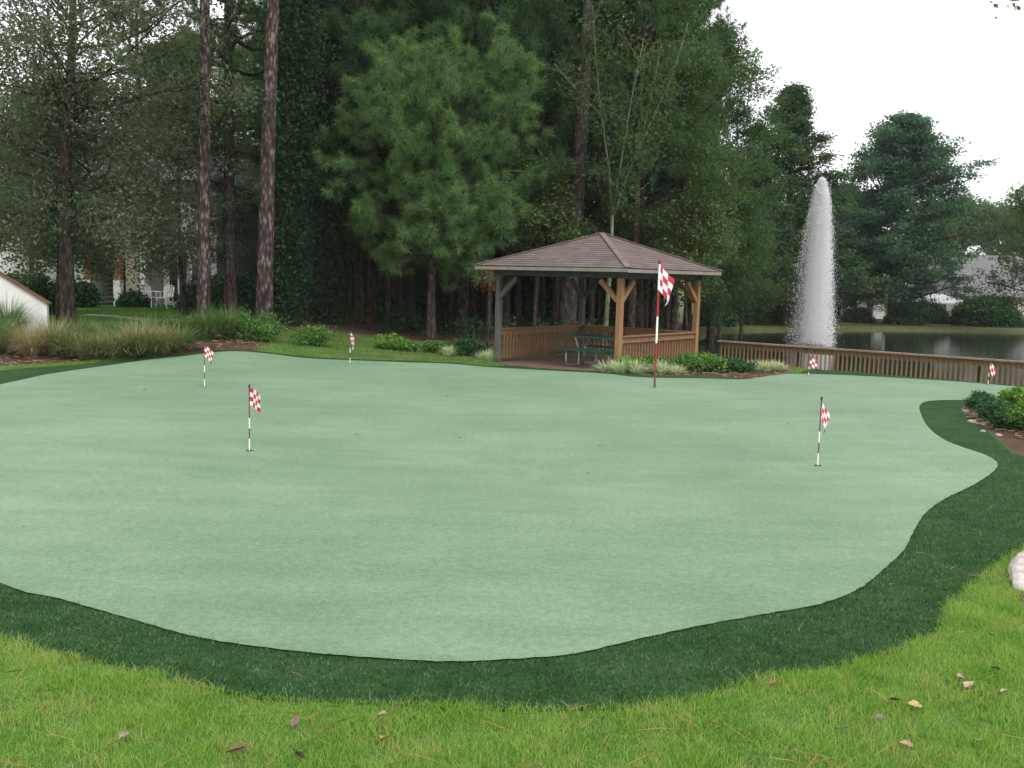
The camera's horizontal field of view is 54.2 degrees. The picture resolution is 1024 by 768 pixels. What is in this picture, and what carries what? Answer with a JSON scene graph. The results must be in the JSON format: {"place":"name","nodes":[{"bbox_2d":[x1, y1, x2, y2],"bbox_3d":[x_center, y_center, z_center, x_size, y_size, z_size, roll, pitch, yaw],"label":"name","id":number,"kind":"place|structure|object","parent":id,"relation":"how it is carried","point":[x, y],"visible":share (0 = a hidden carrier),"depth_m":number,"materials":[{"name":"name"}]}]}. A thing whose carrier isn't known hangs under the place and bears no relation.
{"place":"outdoors","nodes":[
{"label":"outdoors","id":0,"kind":"place"},
{"bbox_2d":[0,288,1023,767],"bbox_3d":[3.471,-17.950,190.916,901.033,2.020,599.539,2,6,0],"label":"ground","id":1,"kind":"structure","parent":0,"point":[1012,442],"depth_m":4.82,"materials":[{"name":"plant"}]},
{"bbox_2d":[0,308,37,353],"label":"grass clump","id":2,"kind":"object","parent":1,"relation":"on","point":[3,348],"visible":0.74,"depth_m":22.41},
{"bbox_2d":[0,292,49,342],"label":"grass clump","id":3,"kind":"object","parent":1,"relation":"on","point":[11,317],"visible":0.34,"depth_m":24.09,"materials":[{"name":"plant"}]},
{"bbox_2d":[0,271,51,336],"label":"stair wall","id":4,"kind":"structure","parent":1,"relation":"on","point":[10,286],"depth_m":24.96,"materials":[{"name":"paint"}]},
{"bbox_2d":[4,266,55,314],"bbox_3d":[-15.810,-3.064,32.870,2.585,1.683,2.660,2,6,0],"label":"bush","id":5,"kind":"object","parent":1,"relation":"on","point":[44,291],"visible":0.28,"depth_m":32.47,"materials":[{"name":"green plant"}]},
{"bbox_2d":[0,315,66,357],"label":"grass clump","id":6,"kind":"object","parent":1,"relation":"on","point":[25,342],"visible":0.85,"depth_m":21.79,"materials":[{"name":"plant"}]},
{"bbox_2d":[1,312,89,355],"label":"grass clump","id":7,"kind":"object","parent":1,"relation":"on","point":[51,350],"visible":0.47,"depth_m":22.15,"materials":[{"name":"plant"}]},
{"bbox_2d":[0,87,96,272],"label":"broadleaf tree","id":8,"kind":"object","parent":1,"relation":"on","point":[22,260],"visible":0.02,"depth_m":37.12,"materials":[{"name":"green plant"}]},
{"bbox_2d":[37,321,98,356],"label":"grass clump","id":9,"kind":"object","parent":1,"relation":"on","point":[62,352],"visible":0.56,"depth_m":22.05,"materials":[{"name":"plant"}]},
{"bbox_2d":[43,329,107,358],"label":"grass clump","id":10,"kind":"object","parent":1,"relation":"on","point":[81,353],"visible":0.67,"depth_m":21.79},
{"bbox_2d":[0,57,179,320],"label":"oak tree","id":11,"kind":"object","parent":1,"relation":"on","point":[46,257],"visible":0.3,"depth_m":28.58,"materials":[{"name":"green plant"}]},
{"bbox_2d":[75,278,104,307],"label":"bush","id":12,"kind":"object","parent":1,"relation":"on","point":[86,296],"visible":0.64,"depth_m":39.11,"materials":[{"name":"green plant"}]},
{"bbox_2d":[70,328,124,359],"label":"grass clump","id":13,"kind":"object","parent":1,"relation":"on","point":[100,355],"visible":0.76,"depth_m":21.77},
{"bbox_2d":[80,328,142,358],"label":"grass clump","id":14,"kind":"object","parent":1,"relation":"on","point":[112,355],"visible":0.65,"depth_m":21.88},
{"bbox_2d":[95,328,158,358],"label":"grass clump","id":15,"kind":"object","parent":1,"relation":"on","point":[125,355],"visible":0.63,"depth_m":21.98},
{"bbox_2d":[0,157,258,305],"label":"apartment building","id":16,"kind":"structure","parent":1,"relation":"on","point":[250,235],"depth_m":42.71,"materials":[{"name":"paint"}]},
{"bbox_2d":[111,288,153,307],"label":"bush","id":17,"kind":"object","parent":1,"relation":"on","point":[131,298],"visible":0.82,"depth_m":39.78,"materials":[{"name":"green plant"}]},
{"bbox_2d":[90,316,175,355],"bbox_3d":[-8.428,-1.086,22.457,2.220,0.964,2.210,0,6,-15],"label":"grass clump","id":18,"kind":"object","parent":1,"relation":"on","point":[133,339],"visible":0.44,"depth_m":22.25,"materials":[{"name":"plant"}]},
{"bbox_2d":[75,0,196,158],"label":"pine tree","id":19,"kind":"object","parent":1,"relation":"on","point":[138,48],"visible":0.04,"depth_m":52.16,"materials":[{"name":"green plant"}]},
{"bbox_2d":[0,0,287,328],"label":"oak tree","id":20,"kind":"object","parent":1,"relation":"on","point":[66,159],"visible":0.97,"depth_m":26.09,"materials":[{"name":"green plant"}]},
{"bbox_2d":[113,325,183,356],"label":"grass clump","id":21,"kind":"object","parent":1,"relation":"on","point":[148,345],"visible":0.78,"depth_m":22.16,"materials":[{"name":"plant"}]},
{"bbox_2d":[122,318,204,354],"bbox_3d":[-7.909,-1.075,22.641,1.996,0.858,2.000,5,7,30],"label":"grass clump","id":22,"kind":"object","parent":1,"relation":"on","point":[165,351],"visible":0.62,"depth_m":22.49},
{"bbox_2d":[78,74,259,316],"bbox_3d":[-11.135,-5.973,33.108,6.519,8.133,6.499,0,6,-12],"label":"oak tree","id":23,"kind":"object","parent":1,"relation":"on","point":[216,223],"visible":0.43,"depth_m":32.45,"materials":[{"name":"green plant"}]},
{"bbox_2d":[143,321,212,351],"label":"grass clump","id":24,"kind":"object","parent":1,"relation":"on","point":[185,341],"visible":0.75,"depth_m":22.80,"materials":[{"name":"plant"}]},
{"bbox_2d":[171,273,222,313],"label":"bush","id":25,"kind":"object","parent":1,"relation":"on","point":[191,294],"visible":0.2,"depth_m":36.20,"materials":[{"name":"green plant"}]},
{"bbox_2d":[196,0,210,320],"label":"pine tree","id":26,"kind":"object","parent":1,"relation":"on","point":[203,275],"visible":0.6,"depth_m":26.46,"materials":[{"name":"brown plant"}]},
{"bbox_2d":[179,301,238,340],"bbox_3d":[-7.596,-1.561,24.872,1.990,1.029,1.964,1,6,0],"label":"shrub","id":27,"kind":"object","parent":1,"relation":"on","point":[209,330],"visible":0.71,"depth_m":24.71,"materials":[{"name":"plant"}]},
{"bbox_2d":[133,0,321,315],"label":"pine tree","id":28,"kind":"object","parent":1,"relation":"on","point":[230,286],"visible":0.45,"depth_m":32.25,"materials":[{"name":"green plant"}]},
{"bbox_2d":[198,303,260,340],"bbox_3d":[-7.165,-1.607,25.193,2.031,1.085,2.041,7,8,42],"label":"shrub","id":29,"kind":"object","parent":1,"relation":"on","point":[227,335],"visible":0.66,"depth_m":25.01,"materials":[{"name":"plant"}]},
{"bbox_2d":[210,270,280,314],"bbox_3d":[-9.796,-3.268,35.861,3.009,1.763,3.138,2,6,0],"label":"bush","id":30,"kind":"object","parent":1,"relation":"on","point":[246,289],"visible":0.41,"depth_m":35.22,"materials":[{"name":"green plant"}]},
{"bbox_2d":[218,303,277,341],"bbox_3d":[-6.722,-1.535,25.369,1.515,0.991,1.490,7,8,42],"label":"shrub","id":31,"kind":"object","parent":1,"relation":"on","point":[246,334],"visible":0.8,"depth_m":25.21,"materials":[{"name":"green plant"}]},
{"bbox_2d":[210,0,309,302],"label":"broadleaf tree","id":32,"kind":"object","parent":1,"relation":"on","point":[250,143],"visible":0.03,"depth_m":44.17,"materials":[{"name":"green plant"}]},
{"bbox_2d":[255,0,278,335],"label":"pine tree","id":33,"kind":"object","parent":1,"relation":"on","point":[264,283],"visible":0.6,"depth_m":26.40,"materials":[{"name":"brown plant"}]},
{"bbox_2d":[244,309,291,342],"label":"shrub","id":34,"kind":"object","parent":1,"relation":"on","point":[272,332],"visible":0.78,"depth_m":25.49,"materials":[{"name":"green plant"}]},
{"bbox_2d":[251,0,332,326],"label":"ivy covered tree","id":35,"kind":"object","parent":1,"relation":"on","point":[292,218],"visible":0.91,"depth_m":30.67,"materials":[{"name":"green plant"}]},
{"bbox_2d":[234,0,385,213],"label":"pine tree","id":36,"kind":"object","parent":1,"relation":"on","point":[257,90],"visible":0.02,"depth_m":37.50,"materials":[{"name":"green plant"}]},
{"bbox_2d":[284,321,344,346],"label":"shrub","id":37,"kind":"object","parent":1,"relation":"on","point":[319,337],"visible":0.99,"depth_m":25.53,"materials":[{"name":"green plant"}]},
{"bbox_2d":[299,0,362,325],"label":"ivy covered tree","id":38,"kind":"object","parent":1,"relation":"on","point":[324,304],"visible":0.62,"depth_m":33.23,"materials":[{"name":"green plant"}]},
{"bbox_2d":[285,0,439,324],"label":"pine tree","id":39,"kind":"object","parent":1,"relation":"on","point":[359,285],"visible":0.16,"depth_m":33.18,"materials":[{"name":"green plant"}]},
{"bbox_2d":[334,161,397,314],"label":"broadleaf tree","id":40,"kind":"object","parent":1,"relation":"on","point":[350,262],"visible":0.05,"depth_m":40.72,"materials":[{"name":"green plant"}]},
{"bbox_2d":[220,0,519,322],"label":"pine tree","id":41,"kind":"object","parent":1,"relation":"on","point":[372,302],"visible":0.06,"depth_m":34.05,"materials":[{"name":"green plant"}]},
{"bbox_2d":[345,34,420,322],"bbox_3d":[-4.034,-12.624,37.883,7.644,21.212,7.199,-4,8,-41],"label":"pine tree","id":42,"kind":"object","parent":1,"relation":"on","point":[402,290],"visible":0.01,"depth_m":38.64,"materials":[{"name":"brown plant"}]},
{"bbox_2d":[347,0,433,327],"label":"pine tree","id":43,"kind":"object","parent":1,"relation":"on","point":[388,274],"visible":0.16,"depth_m":33.62,"materials":[{"name":"green plant"}]},
{"bbox_2d":[371,332,410,349],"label":"shrub","id":44,"kind":"object","parent":1,"relation":"on","point":[386,341],"visible":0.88,"depth_m":26.44,"materials":[{"name":"green plant"}]},
{"bbox_2d":[0,334,793,377],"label":"bed straw","id":45,"kind":"object","parent":1,"relation":"on","point":[25,357],"visible":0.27,"depth_m":22.64,"materials":[{"name":"brown plant"}]},
{"bbox_2d":[368,3,440,324],"bbox_3d":[-3.456,-11.859,35.946,4.004,20.202,3.771,1,6,-8],"label":"pine tree","id":46,"kind":"object","parent":1,"relation":"on","point":[412,293],"depth_m":36.75,"materials":[{"name":"brown plant"}]},
{"bbox_2d":[6,305,808,373],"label":"bank grass","id":47,"kind":"structure","parent":1,"relation":"on","point":[124,311],"depth_m":28.92,"materials":[{"name":"plant"}]},
{"bbox_2d":[181,291,654,351],"bbox_3d":[-2.390,-2.308,38.041,17.750,2.187,15.063,2,6,0],"label":"ground ivy","id":48,"kind":"object","parent":1,"relation":"on","point":[480,324],"visible":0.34,"depth_m":33.76,"materials":[{"name":"green plant"}]},
{"bbox_2d":[310,8,556,341],"bbox_3d":[-2.543,-6.163,30.237,7.462,10.321,7.456,5,7,32],"label":"young pine","id":49,"kind":"object","parent":1,"relation":"on","point":[422,97],"visible":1,"depth_m":29.04,"materials":[{"name":"green plant"}]},
{"bbox_2d":[416,0,489,331],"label":"pine tree","id":50,"kind":"object","parent":1,"relation":"on","point":[451,306],"visible":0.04,"depth_m":35.80,"materials":[{"name":"brown plant"}]},
{"bbox_2d":[409,212,500,320],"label":"broadleaf tree","id":51,"kind":"object","parent":1,"relation":"on","point":[437,280],"visible":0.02,"depth_m":42.49,"materials":[{"name":"green plant"}]},
{"bbox_2d":[244,252,683,328],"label":"undergrowth","id":52,"kind":"object","parent":1,"relation":"on","point":[421,293],"visible":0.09,"depth_m":46.34,"materials":[{"name":"green plant"}]},
{"bbox_2d":[447,336,492,356],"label":"shrub","id":53,"kind":"object","parent":1,"relation":"on","point":[464,346],"visible":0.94,"depth_m":25.93,"materials":[{"name":"green plant"}]},
{"bbox_2d":[338,0,626,333],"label":"young pine","id":54,"kind":"object","parent":1,"relation":"on","point":[438,20],"visible":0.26,"depth_m":32.74,"materials":[{"name":"green plant"}]},
{"bbox_2d":[447,0,543,335],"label":"pine tree","id":55,"kind":"object","parent":1,"relation":"on","point":[480,31],"visible":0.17,"depth_m":33.24,"materials":[{"name":"green plant"}]},
{"bbox_2d":[425,0,579,326],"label":"pine tree","id":56,"kind":"object","parent":1,"relation":"on","point":[507,296],"visible":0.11,"depth_m":33.54,"materials":[{"name":"green plant"}]},
{"bbox_2d":[0,351,1021,660],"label":"putting green","id":57,"kind":"object","parent":1,"relation":"on","point":[360,507],"visible":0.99,"depth_m":9.45,"materials":[{"name":"plant"}]},
{"bbox_2d":[654,258,674,386],"bbox_3d":[2.887,-1.165,19.157,0.378,2.456,0.143,-1,7,-23],"label":"golf flag","id":58,"kind":"object","parent":57,"relation":"on","point":[666,280],"visible":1,"depth_m":19.09,"materials":[{"name":"fabric"}]},
{"bbox_2d":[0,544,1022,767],"bbox_3d":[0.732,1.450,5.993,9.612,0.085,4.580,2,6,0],"label":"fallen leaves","id":59,"kind":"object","parent":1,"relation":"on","point":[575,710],"visible":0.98,"depth_m":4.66,"materials":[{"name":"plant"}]},
{"bbox_2d":[0,349,1023,711],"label":"fringe turf","id":60,"kind":"structure","parent":1,"relation":"on","point":[946,421],"depth_m":5.72,"materials":[{"name":"plant"}]},
{"bbox_2d":[483,0,569,326],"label":"pine tree","id":61,"kind":"object","parent":1,"relation":"on","point":[517,295],"visible":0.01,"depth_m":37.24,"materials":[{"name":"brown plant"}]},
{"bbox_2d":[488,141,607,337],"bbox_3d":[1.036,-4.736,33.414,4.387,7.058,4.729,4,7,19],"label":"broadleaf tree","id":62,"kind":"object","parent":1,"relation":"on","point":[538,218],"visible":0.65,"depth_m":33.00,"materials":[{"name":"green plant"}]},
{"bbox_2d":[500,0,595,334],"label":"pine tree","id":63,"kind":"object","parent":1,"relation":"on","point":[556,129],"visible":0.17,"depth_m":33.90,"materials":[{"name":"green plant"}]},
{"bbox_2d":[520,0,615,325],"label":"pine tree","id":64,"kind":"object","parent":1,"relation":"on","point":[556,291],"visible":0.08,"depth_m":35.75,"materials":[{"name":"green plant"}]},
{"bbox_2d":[557,0,593,338],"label":"pine tree","id":65,"kind":"object","parent":1,"relation":"on","point":[568,297],"visible":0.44,"depth_m":33.70,"materials":[{"name":"brown plant"}]},
{"bbox_2d":[519,1,636,325],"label":"pine tree","id":66,"kind":"object","parent":1,"relation":"on","point":[542,294],"visible":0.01,"depth_m":40.60,"materials":[{"name":"green plant"}]},
{"bbox_2d":[475,232,721,371],"bbox_3d":[2.257,-2.131,25.835,4.584,3.534,4.780,6,8,37],"label":"gazebo","id":67,"kind":"object","parent":1,"relation":"on","point":[599,255],"visible":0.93,"depth_m":25.21,"materials":[{"name":"brown wood"}]},
{"bbox_2d":[554,334,643,365],"bbox_3d":[2.255,-0.816,24.999,1.800,0.766,1.620,6,8,37],"label":"picnic table","id":68,"kind":"object","parent":67,"relation":"on","point":[587,336],"visible":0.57,"depth_m":24.97,"materials":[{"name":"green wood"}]},
{"bbox_2d":[535,140,662,333],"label":"broadleaf tree","id":69,"kind":"object","parent":1,"relation":"on","point":[599,291],"visible":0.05,"depth_m":40.80,"materials":[{"name":"green plant"}]},
{"bbox_2d":[562,0,648,333],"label":"pine tree","id":70,"kind":"object","parent":1,"relation":"on","point":[592,280],"visible":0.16,"depth_m":35.78,"materials":[{"name":"green plant"}]},
{"bbox_2d":[519,0,727,345],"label":"slender tree","id":71,"kind":"object","parent":1,"relation":"on","point":[627,167],"visible":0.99,"depth_m":31.68,"materials":[{"name":"green plant"}]},
{"bbox_2d":[539,0,743,347],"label":"broadleaf tree","id":72,"kind":"object","parent":1,"relation":"on","point":[685,10],"visible":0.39,"depth_m":35.02,"materials":[{"name":"green plant"}]},
{"bbox_2d":[588,0,695,347],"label":"pine tree","id":73,"kind":"object","parent":1,"relation":"on","point":[654,11],"visible":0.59,"depth_m":33.95,"materials":[{"name":"green plant"}]},
{"bbox_2d":[615,14,682,328],"bbox_3d":[5.422,-10.287,39.099,3.487,18.078,3.623,6,8,38],"label":"pine tree","id":74,"kind":"object","parent":1,"relation":"on","point":[645,307],"visible":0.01,"depth_m":39.43,"materials":[{"name":"green plant"}]},
{"bbox_2d":[588,0,738,328],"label":"pine tree","id":75,"kind":"object","parent":1,"relation":"on","point":[653,306],"visible":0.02,"depth_m":42.12,"materials":[{"name":"green plant"}]},
{"bbox_2d":[636,0,721,340],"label":"pine tree","id":76,"kind":"object","parent":1,"relation":"on","point":[666,323],"visible":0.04,"depth_m":40.19,"materials":[{"name":"green plant"}]},
{"bbox_2d":[664,350,707,372],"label":"shrub","id":77,"kind":"object","parent":1,"relation":"on","point":[691,361],"visible":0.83,"depth_m":22.82,"materials":[{"name":"green plant"}]},
{"bbox_2d":[599,34,773,349],"bbox_3d":[6.053,-7.007,37.492,6.809,12.150,6.912,-1,7,-18],"label":"broadleaf tree","id":78,"kind":"object","parent":1,"relation":"on","point":[713,86],"visible":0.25,"depth_m":36.49,"materials":[{"name":"green plant"}]},
{"bbox_2d":[641,178,751,350],"bbox_3d":[5.927,-3.827,34.702,4.351,6.494,4.036,7,9,44],"label":"broadleaf tree","id":79,"kind":"object","parent":1,"relation":"on","point":[693,223],"visible":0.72,"depth_m":34.12,"materials":[{"name":"green plant"}]},
{"bbox_2d":[645,0,765,339],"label":"pine tree","id":80,"kind":"object","parent":1,"relation":"on","point":[744,112],"visible":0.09,"depth_m":43.85,"materials":[{"name":"green plant"}]},
{"bbox_2d":[695,354,729,372],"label":"shrub","id":81,"kind":"object","parent":1,"relation":"on","point":[715,364],"visible":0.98,"depth_m":22.84,"materials":[{"name":"green plant"}]},
{"bbox_2d":[691,305,739,326],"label":"bush","id":82,"kind":"object","parent":1,"relation":"on","point":[728,322],"visible":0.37,"depth_m":57.02,"materials":[{"name":"green plant"}]},
{"bbox_2d":[682,180,786,344],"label":"broadleaf tree","id":83,"kind":"object","parent":1,"relation":"on","point":[716,305],"visible":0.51,"depth_m":42.99,"materials":[{"name":"green plant"}]},
{"bbox_2d":[690,19,797,340],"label":"broadleaf tree","id":84,"kind":"object","parent":1,"relation":"on","point":[761,168],"visible":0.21,"depth_m":45.02,"materials":[{"name":"green plant"}]},
{"bbox_2d":[731,297,772,324],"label":"bush","id":85,"kind":"object","parent":1,"relation":"on","point":[764,320],"visible":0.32,"depth_m":60.62,"materials":[{"name":"green plant"}]},
{"bbox_2d":[704,193,800,335],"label":"broadleaf tree","id":86,"kind":"object","parent":1,"relation":"on","point":[771,299],"visible":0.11,"depth_m":51.34,"materials":[{"name":"green plant"}]},
{"bbox_2d":[700,124,812,312],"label":"cypress tree","id":87,"kind":"object","parent":1,"relation":"on","point":[779,253],"visible":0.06,"depth_m":61.92,"materials":[{"name":"green plant"}]},
{"bbox_2d":[705,80,890,325],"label":"cypress tree","id":88,"kind":"object","parent":1,"relation":"on","point":[799,148],"visible":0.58,"depth_m":59.02,"materials":[{"name":"green plant"}]},
{"bbox_2d":[792,181,889,318],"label":"cypress tree","id":89,"kind":"object","parent":1,"relation":"on","point":[838,307],"visible":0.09,"depth_m":73.64,"materials":[{"name":"green plant"}]},
{"bbox_2d":[838,302,876,322],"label":"bush","id":90,"kind":"object","parent":1,"relation":"on","point":[854,314],"visible":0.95,"depth_m":68.22,"materials":[{"name":"green plant"}]},
{"bbox_2d":[717,340,1023,385],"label":"pond fence","id":91,"kind":"object","parent":1,"relation":"on","point":[886,357],"visible":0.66,"depth_m":25.18,"materials":[{"name":"brown wood"}]},
{"bbox_2d":[882,304,924,325],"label":"bush","id":92,"kind":"object","parent":1,"relation":"on","point":[902,316],"visible":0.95,"depth_m":66.61,"materials":[{"name":"green plant"}]},
{"bbox_2d":[804,109,1014,317],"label":"cypress tree","id":93,"kind":"object","parent":1,"relation":"on","point":[907,160],"visible":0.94,"depth_m":65.18,"materials":[{"name":"green plant"}]},
{"bbox_2d":[908,301,949,323],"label":"bush","id":94,"kind":"object","parent":1,"relation":"on","point":[940,313],"visible":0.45,"depth_m":69.56,"materials":[{"name":"green plant"}]},
{"bbox_2d":[962,389,996,410],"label":"shrub","id":95,"kind":"object","parent":1,"relation":"on","point":[978,396],"visible":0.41,"depth_m":16.98,"materials":[{"name":"green plant"}]},
{"bbox_2d":[951,196,1017,254],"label":"broadleaf tree","id":96,"kind":"object","parent":1,"relation":"on","point":[977,222],"visible":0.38,"depth_m":126.58,"materials":[{"name":"green plant"}]},
{"bbox_2d":[947,293,1023,327],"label":"bush","id":97,"kind":"object","parent":1,"relation":"on","point":[979,313],"visible":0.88,"depth_m":67.06,"materials":[{"name":"green plant"}]},
{"bbox_2d":[970,398,1014,420],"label":"shrub","id":98,"kind":"object","parent":1,"relation":"on","point":[984,409],"visible":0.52,"depth_m":15.64,"materials":[{"name":"green plant"}]},
{"bbox_2d":[966,181,1023,317],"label":"broadleaf tree","id":99,"kind":"object","parent":1,"relation":"on","point":[1015,242],"visible":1,"depth_m":59.98,"materials":[{"name":"green plant"}]},
{"bbox_2d":[984,407,1022,432],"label":"shrub","id":100,"kind":"object","parent":1,"relation":"on","point":[999,422],"visible":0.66,"depth_m":14.60,"materials":[{"name":"green plant"}]},
{"bbox_2d":[994,385,1023,407],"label":"shrub","id":101,"kind":"object","parent":1,"relation":"on","point":[1013,395],"visible":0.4,"depth_m":16.20,"materials":[{"name":"green plant"}]},
{"bbox_2d":[1007,551,1023,590],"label":"rock","id":102,"kind":"object","parent":1,"relation":"on","point":[1015,568],"visible":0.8,"depth_m":7.30,"materials":[{"name":"stone"}]},
{"bbox_2d":[0,0,1023,275],"label":"sky","id":103,"kind":"structure","parent":0,"point":[954,62],"materials":[{"name":"white"}]},
{"bbox_2d":[698,332,1023,385],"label":"pond water","id":104,"kind":"structure","parent":0,"point":[1006,346],"depth_m":45.45,"materials":[{"name":"black liquid"}]},
{"bbox_2d":[786,177,843,345],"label":"fountain","id":105,"kind":"object","parent":104,"relation":"in","point":[820,225],"visible":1,"depth_m":45.42,"materials":[{"name":"liquid"}]},
{"bbox_2d":[909,255,1023,318],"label":"house","id":106,"kind":"structure","parent":0,"point":[983,263],"depth_m":84.56,"materials":[{"name":"beige paint"}]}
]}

